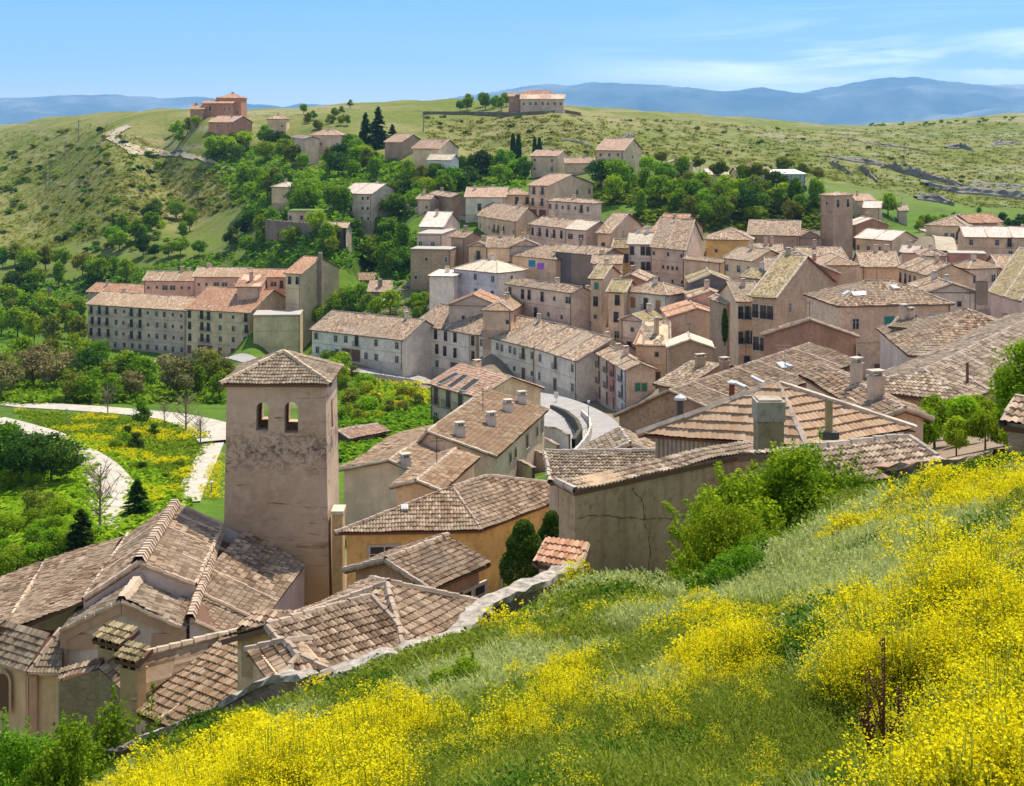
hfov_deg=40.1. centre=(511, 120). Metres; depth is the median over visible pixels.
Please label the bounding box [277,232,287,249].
tree
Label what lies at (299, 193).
tree
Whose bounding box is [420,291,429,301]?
bush
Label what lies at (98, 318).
window
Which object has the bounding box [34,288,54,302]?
tree
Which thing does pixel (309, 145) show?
house
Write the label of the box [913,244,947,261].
house
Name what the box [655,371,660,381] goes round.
door
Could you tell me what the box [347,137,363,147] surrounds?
tree
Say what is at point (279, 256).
undergrowth
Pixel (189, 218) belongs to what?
tree
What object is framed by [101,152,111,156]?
shrub
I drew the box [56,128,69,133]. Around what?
shrub
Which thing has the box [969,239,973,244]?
window
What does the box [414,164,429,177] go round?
tree
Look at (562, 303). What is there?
house
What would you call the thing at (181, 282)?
apartment block
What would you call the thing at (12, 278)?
tree
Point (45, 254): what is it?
tree
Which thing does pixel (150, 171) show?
shrub
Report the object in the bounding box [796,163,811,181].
pine tree
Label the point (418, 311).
bush
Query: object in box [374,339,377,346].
window
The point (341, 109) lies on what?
bush
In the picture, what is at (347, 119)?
tree
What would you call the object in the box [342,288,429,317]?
undergrowth
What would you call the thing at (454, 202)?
house
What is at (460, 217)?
lane
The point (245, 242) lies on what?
tree
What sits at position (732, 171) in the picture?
house
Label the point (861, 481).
bush
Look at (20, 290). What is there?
tree
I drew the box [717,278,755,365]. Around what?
house
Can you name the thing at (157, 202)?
tree
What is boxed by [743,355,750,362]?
window
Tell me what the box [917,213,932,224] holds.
tree
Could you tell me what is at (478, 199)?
house
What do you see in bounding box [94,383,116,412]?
bare tree
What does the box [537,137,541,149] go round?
cypress tree
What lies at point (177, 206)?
tree
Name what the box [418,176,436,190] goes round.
tree
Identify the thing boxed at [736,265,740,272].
window
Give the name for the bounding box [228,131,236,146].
tree
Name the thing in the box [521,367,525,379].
door
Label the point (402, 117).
ground
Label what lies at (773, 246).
house
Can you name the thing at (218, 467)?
yellow meadow
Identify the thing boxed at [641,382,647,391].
window
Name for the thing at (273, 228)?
retaining wall
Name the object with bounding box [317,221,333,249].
tree
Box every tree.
[0,246,8,267]
[0,269,25,286]
[0,283,20,306]
[0,288,24,302]
[0,304,33,336]
[0,307,6,332]
[0,351,11,363]
[0,358,25,396]
[0,420,24,460]
[0,429,56,482]
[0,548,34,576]
[0,707,94,785]
[1,710,100,782]
[2,334,42,360]
[2,713,120,785]
[4,297,19,309]
[6,242,25,265]
[6,351,22,362]
[6,356,25,388]
[10,345,54,383]
[12,261,33,282]
[12,428,87,482]
[14,292,38,306]
[15,248,31,268]
[15,282,33,294]
[18,250,41,271]
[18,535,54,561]
[20,304,40,315]
[20,313,43,342]
[21,270,39,287]
[23,341,54,366]
[30,266,47,286]
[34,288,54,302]
[35,245,53,269]
[35,293,53,305]
[36,350,73,387]
[37,313,63,339]
[38,293,62,324]
[38,336,63,358]
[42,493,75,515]
[49,246,72,263]
[52,260,65,286]
[55,367,85,397]
[57,300,77,329]
[57,360,88,381]
[59,331,92,360]
[59,508,96,551]
[60,349,80,367]
[62,310,80,334]
[65,315,87,336]
[66,295,86,319]
[70,251,92,276]
[70,347,108,376]
[70,680,161,783]
[72,365,103,402]
[77,454,123,524]
[81,269,102,285]
[83,257,98,272]
[84,338,114,366]
[93,254,110,261]
[93,257,112,279]
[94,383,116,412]
[94,726,158,776]
[95,358,118,380]
[99,372,126,395]
[104,224,120,247]
[107,230,131,250]
[109,256,119,273]
[111,349,133,366]
[113,214,129,231]
[114,353,139,376]
[115,258,136,281]
[119,368,145,395]
[119,478,152,515]
[122,352,157,386]
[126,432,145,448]
[130,217,146,237]
[132,400,152,424]
[133,234,150,256]
[140,202,162,215]
[141,211,161,229]
[146,243,160,253]
[150,198,164,210]
[152,353,178,385]
[157,395,173,422]
[158,242,177,258]
[158,355,197,396]
[166,201,185,218]
[170,238,189,254]
[171,120,184,132]
[171,389,200,430]
[172,130,184,143]
[177,220,188,235]
[178,356,206,379]
[180,117,191,133]
[180,211,199,230]
[188,410,212,444]
[189,206,197,213]
[189,346,212,379]
[190,115,201,127]
[190,364,207,394]
[191,240,208,252]
[194,348,225,381]
[203,135,227,158]
[206,367,227,396]
[208,357,236,383]
[217,135,236,155]
[221,226,239,249]
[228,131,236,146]
[230,143,245,156]
[232,218,250,231]
[233,163,253,187]
[234,138,249,149]
[235,130,253,145]
[236,164,252,174]
[237,234,255,252]
[239,181,262,203]
[239,204,259,228]
[245,166,265,182]
[251,213,264,232]
[253,141,274,160]
[253,174,269,200]
[255,230,262,240]
[256,124,271,140]
[257,234,265,251]
[259,129,290,153]
[261,167,284,192]
[262,217,286,227]
[264,207,280,221]
[268,172,284,197]
[271,138,295,158]
[271,171,295,182]
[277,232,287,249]
[279,226,300,244]
[282,142,300,167]
[285,179,301,199]
[288,183,321,208]
[294,178,321,198]
[295,152,309,168]
[300,104,307,113]
[304,112,312,123]
[304,208,326,234]
[310,110,317,117]
[312,305,324,320]
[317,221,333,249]
[317,305,332,320]
[319,221,340,236]
[321,146,334,161]
[321,162,333,172]
[322,184,343,207]
[323,235,340,252]
[325,292,355,311]
[326,151,351,174]
[327,143,351,156]
[330,107,339,115]
[330,285,357,303]
[334,184,352,214]
[337,115,344,124]
[340,159,361,175]
[342,133,358,145]
[342,281,367,303]
[344,115,350,125]
[344,145,367,162]
[347,99,353,107]
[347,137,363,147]
[351,218,364,235]
[355,234,370,245]
[356,293,374,312]
[357,244,372,255]
[358,112,374,145]
[358,144,372,151]
[358,147,374,171]
[363,234,381,252]
[364,106,391,148]
[365,242,379,266]
[367,156,383,178]
[367,297,383,313]
[371,247,388,266]
[373,215,384,235]
[375,241,400,258]
[376,289,403,314]
[377,215,401,233]
[379,192,407,218]
[380,232,393,243]
[383,253,396,272]
[388,124,396,136]
[388,238,403,249]
[389,171,413,189]
[393,255,405,266]
[394,179,408,194]
[395,223,412,246]
[396,245,411,263]
[399,159,416,175]
[403,188,422,205]
[407,178,415,191]
[410,179,429,195]
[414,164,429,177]
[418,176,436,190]
[426,162,445,177]
[432,175,457,191]
[433,169,448,182]
[444,165,466,183]
[453,173,469,191]
[455,100,464,108]
[457,165,481,185]
[458,154,467,168]
[462,97,472,109]
[464,93,473,99]
[465,149,493,179]
[476,92,484,106]
[479,92,490,109]
[488,163,512,181]
[489,97,497,109]
[490,156,499,165]
[493,148,515,166]
[496,97,506,109]
[498,519,542,585]
[500,91,510,105]
[501,163,515,179]
[508,158,524,176]
[510,133,515,159]
[515,134,521,158]
[516,154,532,177]
[532,136,536,152]
[536,510,558,571]
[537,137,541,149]
[582,158,608,185]
[600,157,628,176]
[602,173,627,201]
[616,165,638,180]
[618,165,631,191]
[633,189,646,213]
[636,167,653,191]
[637,154,660,171]
[645,173,675,200]
[650,162,680,179]
[654,151,667,161]
[668,187,690,206]
[671,178,704,197]
[672,177,686,192]
[674,153,690,179]
[677,195,698,216]
[680,170,696,181]
[692,158,705,171]
[692,171,714,185]
[694,187,718,202]
[696,201,714,219]
[697,194,718,208]
[701,178,713,189]
[708,160,729,175]
[709,183,731,197]
[712,194,734,223]
[714,173,741,192]
[721,308,728,345]
[723,195,737,213]
[725,189,741,199]
[731,188,761,208]
[734,175,762,192]
[735,163,749,179]
[742,204,766,218]
[743,174,768,194]
[746,163,769,177]
[757,177,773,191]
[757,192,770,207]
[761,170,790,189]
[770,182,791,199]
[772,187,788,210]
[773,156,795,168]
[780,199,804,219]
[786,175,804,199]
[792,193,811,206]
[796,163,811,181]
[807,176,825,206]
[810,167,824,179]
[878,192,899,215]
[913,219,923,228]
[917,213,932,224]
[917,394,949,447]
[917,405,941,444]
[941,415,971,455]
[943,394,985,432]
[964,406,1001,449]
[975,207,981,212]
[986,337,1023,414]
[998,212,1007,220]
[1004,218,1011,225]
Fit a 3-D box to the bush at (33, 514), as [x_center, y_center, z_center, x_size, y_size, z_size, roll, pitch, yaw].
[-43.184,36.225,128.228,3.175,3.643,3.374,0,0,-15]
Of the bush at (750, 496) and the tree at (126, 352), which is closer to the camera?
the bush at (750, 496)
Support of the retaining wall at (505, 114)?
on the ground at (402, 117)
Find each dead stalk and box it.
[856,701,878,755]
[863,637,901,757]
[885,685,908,749]
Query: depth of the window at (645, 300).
271.90 m
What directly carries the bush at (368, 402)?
on the ground at (402, 117)
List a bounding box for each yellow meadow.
[14,407,209,501]
[198,452,224,499]
[358,378,429,405]
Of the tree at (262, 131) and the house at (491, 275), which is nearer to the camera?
the house at (491, 275)
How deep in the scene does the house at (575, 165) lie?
465.80 m
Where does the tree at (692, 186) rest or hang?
on the ground at (402, 117)
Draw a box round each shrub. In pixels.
[0,185,13,190]
[3,208,14,213]
[6,150,17,154]
[8,188,17,192]
[9,202,18,206]
[11,179,21,183]
[17,203,27,207]
[20,166,31,171]
[38,204,49,209]
[50,174,59,178]
[54,235,67,240]
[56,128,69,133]
[61,232,74,237]
[64,143,74,147]
[75,146,83,150]
[76,197,86,201]
[76,222,87,225]
[89,245,102,250]
[92,160,103,164]
[96,127,104,131]
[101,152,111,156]
[102,242,114,247]
[103,167,115,172]
[107,218,115,224]
[110,198,121,202]
[129,205,140,209]
[137,184,146,189]
[144,151,153,155]
[146,169,155,173]
[151,235,161,239]
[154,161,164,166]
[157,221,166,225]
[161,179,170,183]
[166,199,179,203]
[192,182,205,187]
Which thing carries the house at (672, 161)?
on the ground at (402, 117)
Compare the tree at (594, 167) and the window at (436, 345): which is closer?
the window at (436, 345)
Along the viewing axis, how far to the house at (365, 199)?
438.21 m
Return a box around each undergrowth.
[0,124,250,251]
[0,227,416,342]
[0,345,226,405]
[0,434,197,571]
[12,408,213,497]
[203,146,534,224]
[337,375,439,463]
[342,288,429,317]
[422,114,1023,208]
[593,179,819,231]
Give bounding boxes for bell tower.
[219,349,345,605]
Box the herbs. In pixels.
[164,449,1023,785]
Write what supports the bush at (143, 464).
on the ground at (402, 117)
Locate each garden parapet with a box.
[517,460,535,478]
[535,450,545,472]
[544,426,570,448]
[544,437,560,448]
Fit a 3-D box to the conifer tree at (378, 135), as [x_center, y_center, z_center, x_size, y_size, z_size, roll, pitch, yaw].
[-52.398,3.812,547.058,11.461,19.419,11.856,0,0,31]
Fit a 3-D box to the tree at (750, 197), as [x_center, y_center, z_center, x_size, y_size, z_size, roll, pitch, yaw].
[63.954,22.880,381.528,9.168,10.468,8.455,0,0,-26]
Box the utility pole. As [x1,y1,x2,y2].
[46,163,52,187]
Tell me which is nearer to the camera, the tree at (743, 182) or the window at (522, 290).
the window at (522, 290)
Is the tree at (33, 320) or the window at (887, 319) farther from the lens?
the tree at (33, 320)
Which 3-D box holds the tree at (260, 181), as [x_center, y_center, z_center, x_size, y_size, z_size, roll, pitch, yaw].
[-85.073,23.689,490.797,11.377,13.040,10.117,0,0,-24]
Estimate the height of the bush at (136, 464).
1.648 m
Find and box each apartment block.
[85,288,196,356]
[142,265,194,295]
[184,283,285,360]
[192,261,251,295]
[283,252,340,348]
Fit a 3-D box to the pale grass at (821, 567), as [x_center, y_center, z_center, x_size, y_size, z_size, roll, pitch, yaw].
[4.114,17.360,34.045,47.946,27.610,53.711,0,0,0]
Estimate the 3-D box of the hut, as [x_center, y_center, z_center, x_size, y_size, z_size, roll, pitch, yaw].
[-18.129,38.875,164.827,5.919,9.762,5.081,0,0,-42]
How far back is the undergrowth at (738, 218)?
386.66 m
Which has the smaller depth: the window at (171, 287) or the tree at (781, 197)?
the tree at (781, 197)
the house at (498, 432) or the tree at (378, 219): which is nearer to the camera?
the house at (498, 432)
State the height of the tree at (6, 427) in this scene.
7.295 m
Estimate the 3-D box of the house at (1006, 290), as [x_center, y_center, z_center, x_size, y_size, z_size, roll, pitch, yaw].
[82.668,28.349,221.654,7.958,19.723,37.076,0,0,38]
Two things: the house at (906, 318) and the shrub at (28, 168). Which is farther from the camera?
the shrub at (28, 168)
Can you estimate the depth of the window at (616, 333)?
271.70 m
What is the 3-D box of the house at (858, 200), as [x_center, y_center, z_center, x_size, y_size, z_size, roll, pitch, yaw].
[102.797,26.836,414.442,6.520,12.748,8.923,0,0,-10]
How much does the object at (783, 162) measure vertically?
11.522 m
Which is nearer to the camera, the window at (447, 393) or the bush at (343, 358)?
the window at (447, 393)
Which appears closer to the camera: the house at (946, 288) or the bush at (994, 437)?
the bush at (994, 437)
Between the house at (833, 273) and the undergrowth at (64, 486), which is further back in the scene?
the house at (833, 273)
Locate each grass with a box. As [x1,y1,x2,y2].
[79,450,1023,785]
[89,449,1023,785]
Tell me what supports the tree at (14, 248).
on the ground at (402, 117)
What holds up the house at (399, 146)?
on the ground at (402, 117)
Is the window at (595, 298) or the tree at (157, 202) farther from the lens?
the tree at (157, 202)
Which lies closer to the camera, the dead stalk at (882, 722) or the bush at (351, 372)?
the dead stalk at (882, 722)
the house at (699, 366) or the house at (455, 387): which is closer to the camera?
the house at (699, 366)
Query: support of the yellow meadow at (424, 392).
on the ground at (402, 117)
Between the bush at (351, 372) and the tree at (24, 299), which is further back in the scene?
the tree at (24, 299)
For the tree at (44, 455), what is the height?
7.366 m
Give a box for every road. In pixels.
[1,353,256,362]
[105,125,232,168]
[348,368,618,439]
[541,399,574,448]
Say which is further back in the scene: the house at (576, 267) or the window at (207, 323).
the window at (207, 323)
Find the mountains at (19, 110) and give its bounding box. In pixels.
[0,94,324,124]
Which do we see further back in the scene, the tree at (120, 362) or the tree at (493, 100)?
the tree at (493, 100)
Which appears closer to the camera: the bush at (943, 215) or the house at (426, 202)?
the bush at (943, 215)
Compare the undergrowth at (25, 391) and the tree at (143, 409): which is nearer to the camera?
the tree at (143, 409)
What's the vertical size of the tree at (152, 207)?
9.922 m
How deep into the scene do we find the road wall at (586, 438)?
192.45 m
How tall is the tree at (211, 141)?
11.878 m
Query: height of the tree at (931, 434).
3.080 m
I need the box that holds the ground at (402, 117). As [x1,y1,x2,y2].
[0,99,1023,770]
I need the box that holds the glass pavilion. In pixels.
[764,169,806,191]
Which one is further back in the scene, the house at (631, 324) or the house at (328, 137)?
the house at (328, 137)
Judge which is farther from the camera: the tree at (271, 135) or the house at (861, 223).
the tree at (271, 135)
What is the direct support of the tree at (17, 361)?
on the ground at (402, 117)
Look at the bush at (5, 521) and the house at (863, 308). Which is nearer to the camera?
the bush at (5, 521)
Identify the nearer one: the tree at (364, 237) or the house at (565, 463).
the house at (565, 463)
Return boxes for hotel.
[507,90,565,113]
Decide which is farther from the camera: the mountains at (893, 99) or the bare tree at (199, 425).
the mountains at (893, 99)
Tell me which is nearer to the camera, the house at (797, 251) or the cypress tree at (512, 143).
the house at (797, 251)
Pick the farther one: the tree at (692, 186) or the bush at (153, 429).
the tree at (692, 186)
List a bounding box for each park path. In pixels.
[0,401,225,442]
[0,417,133,533]
[181,440,224,501]
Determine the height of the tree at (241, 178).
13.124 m
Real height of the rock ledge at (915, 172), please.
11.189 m
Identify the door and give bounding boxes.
[187,345,191,353]
[197,344,205,351]
[341,347,350,360]
[351,348,360,362]
[450,361,458,367]
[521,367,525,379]
[539,209,545,216]
[553,377,556,391]
[598,385,600,400]
[612,395,614,410]
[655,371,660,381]
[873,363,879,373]
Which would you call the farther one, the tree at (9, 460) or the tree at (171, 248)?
the tree at (171, 248)
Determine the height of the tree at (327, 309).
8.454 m
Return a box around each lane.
[406,205,477,222]
[914,226,956,250]
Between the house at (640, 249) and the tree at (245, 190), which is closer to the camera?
the house at (640, 249)
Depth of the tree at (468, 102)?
686.41 m
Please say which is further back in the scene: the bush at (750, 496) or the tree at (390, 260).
the tree at (390, 260)
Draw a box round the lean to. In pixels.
[531,537,589,575]
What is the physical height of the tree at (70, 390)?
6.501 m
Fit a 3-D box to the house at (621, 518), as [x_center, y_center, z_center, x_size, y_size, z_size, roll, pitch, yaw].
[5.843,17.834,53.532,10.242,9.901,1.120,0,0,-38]
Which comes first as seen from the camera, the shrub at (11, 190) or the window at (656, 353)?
the window at (656, 353)
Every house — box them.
[57,620,238,749]
[85,280,143,300]
[207,114,252,135]
[221,593,413,691]
[235,268,267,300]
[244,268,286,295]
[253,310,302,352]
[267,113,289,132]
[270,178,293,213]
[287,209,326,222]
[287,575,478,644]
[291,134,318,164]
[309,126,345,154]
[309,306,433,379]
[329,222,352,253]
[334,473,548,593]
[339,425,440,539]
[341,532,490,597]
[345,182,395,238]
[358,272,376,283]
[366,279,393,297]
[383,134,420,161]
[388,437,480,506]
[410,246,457,289]
[411,137,459,168]
[415,188,438,216]
[415,387,548,476]
[417,228,455,245]
[418,204,460,231]
[419,303,482,378]
[426,153,459,176]
[426,359,544,423]
[427,264,460,309]
[428,187,465,218]
[446,289,499,322]
[448,224,480,265]
[451,254,527,297]
[464,184,508,222]
[467,235,487,262]
[476,201,538,238]
[476,313,568,383]
[480,292,523,357]
[485,231,513,263]
[504,277,590,330]
[505,187,528,206]
[509,232,539,253]
[509,239,561,282]
[526,173,593,216]
[527,212,575,245]
[529,146,570,177]
[532,325,635,401]
[541,447,654,514]
[546,194,603,220]
[553,237,623,286]
[553,440,752,574]
[563,219,602,245]
[564,154,594,174]
[584,394,686,448]
[587,258,621,333]
[590,249,624,276]
[594,343,657,410]
[595,132,642,184]
[595,211,643,246]
[605,269,635,340]
[611,238,628,275]
[612,342,850,441]
[618,303,661,347]
[620,262,653,284]
[626,226,653,273]
[628,272,687,313]
[632,317,650,361]
[636,380,916,475]
[641,317,670,381]
[650,206,704,236]
[650,214,703,287]
[652,353,735,392]
[659,299,709,339]
[665,323,715,373]
[667,155,694,172]
[682,248,723,288]
[682,280,717,305]
[685,267,731,289]
[703,168,730,181]
[707,293,729,362]
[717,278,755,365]
[721,241,778,280]
[729,162,770,182]
[737,433,942,484]
[739,261,765,283]
[748,247,836,360]
[754,236,783,251]
[760,301,860,356]
[763,251,785,271]
[776,240,811,257]
[794,238,848,258]
[797,356,934,441]
[802,267,954,377]
[807,253,840,285]
[811,252,859,284]
[852,190,875,217]
[852,244,899,281]
[853,213,889,248]
[853,228,918,254]
[862,200,883,220]
[865,312,1023,413]
[875,281,1007,369]
[888,303,919,330]
[895,254,975,288]
[896,202,908,224]
[899,240,921,262]
[906,270,976,310]
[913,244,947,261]
[924,213,974,243]
[947,250,986,262]
[952,253,1001,313]
[956,223,1023,259]
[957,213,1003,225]
[985,254,1013,274]
[988,246,1023,318]
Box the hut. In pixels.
[338,412,390,442]
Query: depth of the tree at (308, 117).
630.26 m
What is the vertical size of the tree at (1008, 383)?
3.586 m
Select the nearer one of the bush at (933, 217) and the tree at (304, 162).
the bush at (933, 217)
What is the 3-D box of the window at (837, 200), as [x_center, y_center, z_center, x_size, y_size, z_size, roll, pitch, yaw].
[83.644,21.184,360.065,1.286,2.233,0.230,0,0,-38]
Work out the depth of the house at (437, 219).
372.51 m
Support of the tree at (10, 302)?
on the ground at (402, 117)
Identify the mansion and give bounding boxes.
[189,92,247,130]
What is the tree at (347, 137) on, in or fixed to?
on the ground at (402, 117)
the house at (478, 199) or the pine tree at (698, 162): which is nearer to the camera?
the house at (478, 199)
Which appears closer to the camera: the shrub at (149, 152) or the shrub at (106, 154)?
the shrub at (106, 154)
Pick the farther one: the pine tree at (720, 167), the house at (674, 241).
the pine tree at (720, 167)
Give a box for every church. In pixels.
[0,499,304,782]
[704,191,853,258]
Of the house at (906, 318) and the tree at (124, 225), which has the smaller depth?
the house at (906, 318)
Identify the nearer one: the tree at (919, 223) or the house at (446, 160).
the tree at (919, 223)
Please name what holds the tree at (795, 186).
on the ground at (402, 117)
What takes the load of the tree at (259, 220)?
on the ground at (402, 117)
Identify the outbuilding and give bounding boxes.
[244,634,332,680]
[997,394,1023,455]
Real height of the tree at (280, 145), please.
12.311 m
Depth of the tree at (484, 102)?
680.34 m
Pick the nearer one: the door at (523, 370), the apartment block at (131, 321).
the door at (523, 370)
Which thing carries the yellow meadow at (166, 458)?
on the ground at (402, 117)
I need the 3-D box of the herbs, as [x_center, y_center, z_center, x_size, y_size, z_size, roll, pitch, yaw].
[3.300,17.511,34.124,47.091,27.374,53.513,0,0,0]
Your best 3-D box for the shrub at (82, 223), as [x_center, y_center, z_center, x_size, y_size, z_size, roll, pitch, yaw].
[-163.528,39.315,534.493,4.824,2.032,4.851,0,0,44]
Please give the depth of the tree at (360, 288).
367.94 m
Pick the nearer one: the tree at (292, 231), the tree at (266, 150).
the tree at (292, 231)
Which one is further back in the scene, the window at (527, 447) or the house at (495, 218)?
the house at (495, 218)
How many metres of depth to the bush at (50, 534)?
118.02 m
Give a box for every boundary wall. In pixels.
[101,669,322,767]
[318,562,579,681]
[875,448,1007,482]
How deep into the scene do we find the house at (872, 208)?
401.28 m
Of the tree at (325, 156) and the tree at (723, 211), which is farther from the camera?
the tree at (325, 156)
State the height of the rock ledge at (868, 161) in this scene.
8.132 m
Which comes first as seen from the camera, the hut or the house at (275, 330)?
the hut
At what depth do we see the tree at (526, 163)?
474.64 m
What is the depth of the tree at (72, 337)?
278.21 m
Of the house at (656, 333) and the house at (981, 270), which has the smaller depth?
the house at (656, 333)
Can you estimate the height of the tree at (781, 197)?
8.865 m
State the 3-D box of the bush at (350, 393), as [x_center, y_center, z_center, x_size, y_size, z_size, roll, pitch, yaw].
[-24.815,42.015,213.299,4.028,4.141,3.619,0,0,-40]
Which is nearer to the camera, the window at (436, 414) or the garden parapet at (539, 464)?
the garden parapet at (539, 464)
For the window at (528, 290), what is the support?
in the house at (562, 303)
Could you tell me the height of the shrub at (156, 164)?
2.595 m
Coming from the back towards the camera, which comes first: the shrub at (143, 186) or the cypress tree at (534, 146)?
the shrub at (143, 186)
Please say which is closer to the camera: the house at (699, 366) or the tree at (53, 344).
the house at (699, 366)
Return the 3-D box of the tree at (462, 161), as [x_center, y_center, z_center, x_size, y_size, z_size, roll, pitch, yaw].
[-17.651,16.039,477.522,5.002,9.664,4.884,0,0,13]
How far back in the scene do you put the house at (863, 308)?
182.46 m
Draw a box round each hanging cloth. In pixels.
[529,260,535,266]
[537,263,543,269]
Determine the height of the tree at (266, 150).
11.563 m
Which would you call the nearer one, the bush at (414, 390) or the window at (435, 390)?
the window at (435, 390)
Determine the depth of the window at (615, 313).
271.77 m
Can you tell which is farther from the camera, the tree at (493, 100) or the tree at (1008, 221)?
the tree at (493, 100)
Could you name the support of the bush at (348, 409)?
on the ground at (402, 117)
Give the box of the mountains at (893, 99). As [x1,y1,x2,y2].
[449,77,1023,124]
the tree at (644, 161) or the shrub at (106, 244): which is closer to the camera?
the tree at (644, 161)
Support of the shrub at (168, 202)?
on the ground at (402, 117)
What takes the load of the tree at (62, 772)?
on the ground at (402, 117)
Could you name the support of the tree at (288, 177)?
on the ground at (402, 117)
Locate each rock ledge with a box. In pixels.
[560,138,592,147]
[615,132,638,137]
[818,155,887,165]
[828,160,853,175]
[843,137,929,153]
[858,165,878,180]
[882,163,964,186]
[913,193,954,206]
[924,181,1023,199]
[944,143,973,150]
[969,181,1023,187]
[991,140,1022,145]
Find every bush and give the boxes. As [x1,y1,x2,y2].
[0,465,21,490]
[0,511,26,539]
[0,536,14,549]
[1,541,36,559]
[20,482,56,512]
[20,524,47,547]
[22,461,49,483]
[22,499,55,527]
[24,515,53,531]
[37,526,67,555]
[46,514,65,528]
[47,497,68,510]
[55,525,96,553]
[60,521,96,532]
[87,512,102,534]
[108,437,123,448]
[119,430,131,440]
[121,424,132,433]
[125,441,136,447]
[129,461,139,469]
[138,460,148,468]
[146,424,160,434]
[146,699,234,748]
[160,473,169,476]
[172,457,186,466]
[312,119,323,128]
[318,348,337,358]
[325,114,336,122]
[327,348,352,367]
[337,365,351,379]
[337,375,349,390]
[338,106,345,111]
[338,384,360,402]
[338,404,352,419]
[347,364,362,377]
[350,409,370,419]
[352,402,362,409]
[354,373,377,387]
[355,377,375,394]
[356,392,379,410]
[362,392,382,406]
[374,410,384,417]
[381,398,398,411]
[393,382,415,396]
[394,394,406,400]
[396,399,411,411]
[400,647,492,697]
[408,293,423,302]
[408,387,417,396]
[408,392,426,405]
[410,300,420,306]
[412,306,425,316]
[418,301,427,306]
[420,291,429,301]
[662,438,851,576]
[665,484,786,581]
[670,536,769,597]
[683,521,802,574]
[742,427,881,533]
[799,462,895,517]
[926,215,937,223]
[938,213,949,217]
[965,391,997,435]
[988,407,1006,445]
[997,428,1007,447]
[1011,219,1023,225]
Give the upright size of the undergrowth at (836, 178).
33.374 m
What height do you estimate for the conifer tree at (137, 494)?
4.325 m
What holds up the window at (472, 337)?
in the house at (455, 343)
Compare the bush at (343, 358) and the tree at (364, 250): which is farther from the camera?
the tree at (364, 250)
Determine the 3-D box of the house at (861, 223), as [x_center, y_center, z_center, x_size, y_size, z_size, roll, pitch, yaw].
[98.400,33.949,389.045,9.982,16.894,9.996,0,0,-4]
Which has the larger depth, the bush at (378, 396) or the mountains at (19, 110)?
the mountains at (19, 110)
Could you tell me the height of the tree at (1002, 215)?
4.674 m
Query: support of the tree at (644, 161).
on the ground at (402, 117)
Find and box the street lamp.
[587,400,589,427]
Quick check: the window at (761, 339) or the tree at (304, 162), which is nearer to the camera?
the window at (761, 339)
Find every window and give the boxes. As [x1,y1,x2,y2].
[0,670,10,713]
[97,316,100,324]
[105,306,108,314]
[105,317,108,325]
[106,328,109,336]
[162,285,167,289]
[169,285,175,289]
[188,321,191,329]
[200,321,203,329]
[200,333,203,341]
[206,311,210,319]
[206,322,209,330]
[206,334,209,342]
[221,282,227,286]
[244,324,247,332]
[270,281,276,286]
[279,280,283,287]
[288,276,291,284]
[314,332,317,339]
[315,346,319,353]
[333,335,337,341]
[343,335,347,342]
[354,336,358,345]
[364,352,367,359]
[367,544,401,558]
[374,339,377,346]
[374,353,377,360]
[433,387,438,404]
[433,411,438,420]
[434,329,437,339]
[435,343,438,354]
[443,331,447,341]
[443,345,446,356]
[445,390,450,408]
[453,332,456,342]
[453,347,456,358]
[458,394,463,405]
[459,587,473,596]
[463,579,486,597]
[470,335,474,345]
[471,350,474,360]
[476,250,480,259]
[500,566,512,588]
[508,345,511,353]
[509,451,512,463]
[514,446,517,458]
[520,288,524,298]
[521,346,524,358]
[525,196,528,203]
[525,432,529,450]
[527,289,530,299]
[534,307,537,317]
[538,353,541,361]
[540,291,543,301]
[540,418,543,435]
[565,296,569,303]
[593,282,598,289]
[593,295,598,306]
[613,311,618,322]
[614,294,620,305]
[614,331,619,338]
[620,369,622,381]
[624,253,628,262]
[629,246,634,254]
[630,297,635,307]
[634,382,640,391]
[640,246,644,254]
[641,261,645,270]
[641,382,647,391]
[643,297,647,308]
[646,246,650,255]
[646,261,650,270]
[654,351,658,356]
[655,300,660,307]
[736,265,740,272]
[737,305,744,318]
[738,331,744,343]
[743,305,749,318]
[743,330,750,343]
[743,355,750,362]
[751,303,758,318]
[752,335,758,350]
[759,304,766,319]
[759,336,763,351]
[766,305,773,320]
[789,302,791,312]
[836,199,839,207]
[851,318,860,329]
[883,315,894,324]
[904,272,906,283]
[956,301,961,306]
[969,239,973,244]
[991,274,995,281]
[994,239,999,245]
[1007,238,1011,246]
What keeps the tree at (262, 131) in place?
on the ground at (402, 117)
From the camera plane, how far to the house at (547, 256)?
331.01 m
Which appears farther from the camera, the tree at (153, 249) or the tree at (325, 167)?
the tree at (325, 167)
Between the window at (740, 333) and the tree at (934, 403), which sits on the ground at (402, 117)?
the tree at (934, 403)
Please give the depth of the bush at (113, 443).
172.38 m
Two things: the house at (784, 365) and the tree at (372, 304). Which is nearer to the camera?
the house at (784, 365)
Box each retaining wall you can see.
[265,219,345,248]
[354,371,421,383]
[423,110,580,116]
[550,405,582,448]
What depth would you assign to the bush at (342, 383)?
243.94 m
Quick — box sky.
[0,0,1023,106]
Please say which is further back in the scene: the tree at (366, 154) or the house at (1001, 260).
the tree at (366, 154)
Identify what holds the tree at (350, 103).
on the ground at (402, 117)
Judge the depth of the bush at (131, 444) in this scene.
173.07 m
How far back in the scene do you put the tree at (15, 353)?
250.71 m
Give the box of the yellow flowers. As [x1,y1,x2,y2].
[80,445,1023,785]
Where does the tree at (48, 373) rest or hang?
on the ground at (402, 117)
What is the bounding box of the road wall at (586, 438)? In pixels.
[573,410,591,448]
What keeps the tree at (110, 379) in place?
on the ground at (402, 117)
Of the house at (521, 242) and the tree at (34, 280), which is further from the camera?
the tree at (34, 280)

